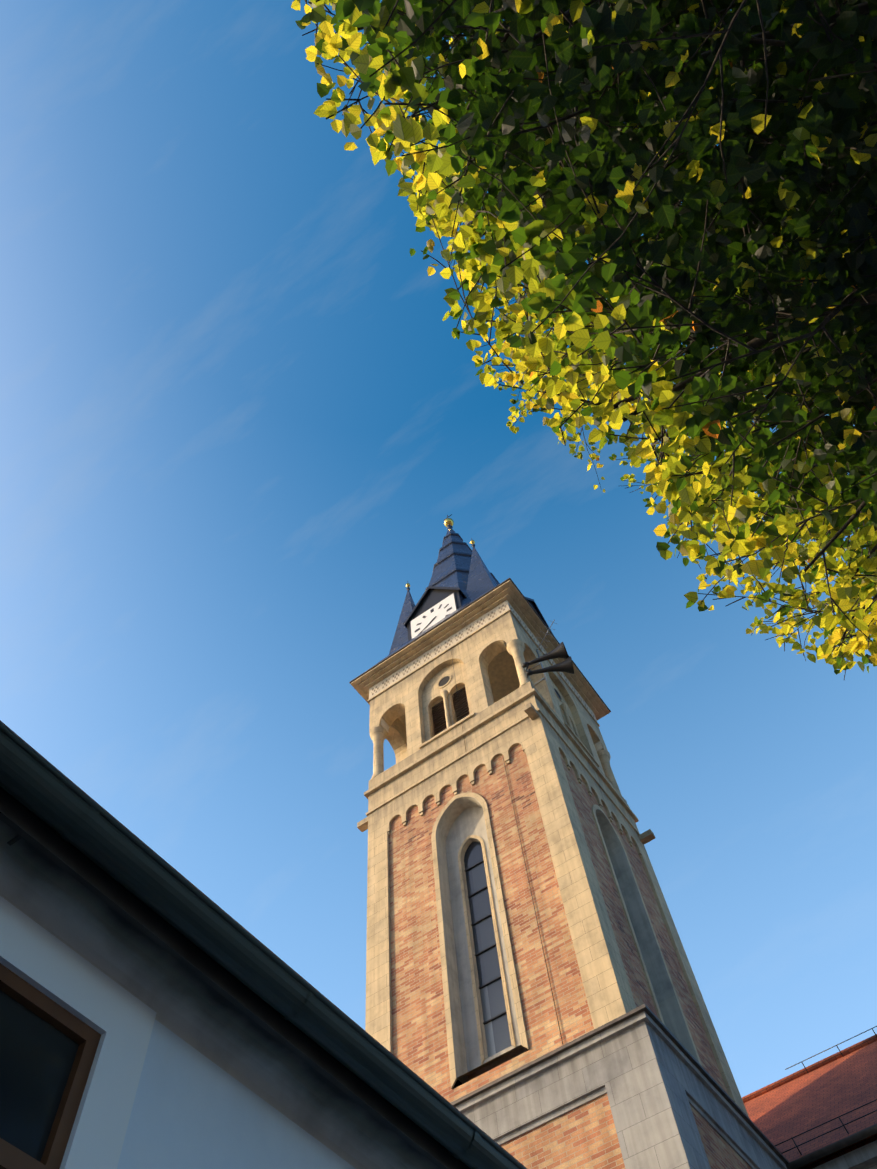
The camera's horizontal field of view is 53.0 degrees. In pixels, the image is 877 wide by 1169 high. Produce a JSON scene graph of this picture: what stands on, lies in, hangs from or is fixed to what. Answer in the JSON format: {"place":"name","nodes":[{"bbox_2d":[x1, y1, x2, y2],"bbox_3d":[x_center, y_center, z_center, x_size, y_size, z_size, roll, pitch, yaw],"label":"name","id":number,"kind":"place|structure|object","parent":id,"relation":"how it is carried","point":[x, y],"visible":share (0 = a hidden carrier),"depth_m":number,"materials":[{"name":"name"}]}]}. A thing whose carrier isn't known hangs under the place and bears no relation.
{"place":"outdoors","nodes":[
{"label":"outdoors","id":0,"kind":"place"},
{"bbox_2d":[0,720,526,1168],"bbox_3d":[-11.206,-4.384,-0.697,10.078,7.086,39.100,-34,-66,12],"label":"building","id":1,"kind":"structure","parent":0,"point":[157,1011],"depth_m":2.54,"materials":[{"name":"paint"}]},
{"bbox_2d":[0,0,876,1097],"label":"sky","id":2,"kind":"structure","parent":0,"point":[239,414],"materials":[{"name":"blue"}]},
{"bbox_2d":[349,514,788,1168],"bbox_3d":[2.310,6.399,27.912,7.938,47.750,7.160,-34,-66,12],"label":"church tower","id":3,"kind":"structure","parent":0,"point":[535,1000],"depth_m":20.68,"materials":[{"name":"orange brick"}]},
{"label":"ground","id":4,"kind":"structure","parent":0,"visible":0},
{"bbox_2d":[291,0,876,679],"bbox_3d":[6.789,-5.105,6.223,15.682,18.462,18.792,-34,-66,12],"label":"foliage","id":5,"kind":"object","parent":4,"relation":"on","point":[573,136],"visible":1,"depth_m":4.50,"materials":[{"name":"green plant"}]},
{"bbox_2d":[742,1026,876,1168],"bbox_3d":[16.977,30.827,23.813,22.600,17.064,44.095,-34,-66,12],"label":"roof","id":6,"kind":"structure","parent":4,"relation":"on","point":[821,1114],"depth_m":20.56,"materials":[{"name":"red tile"}]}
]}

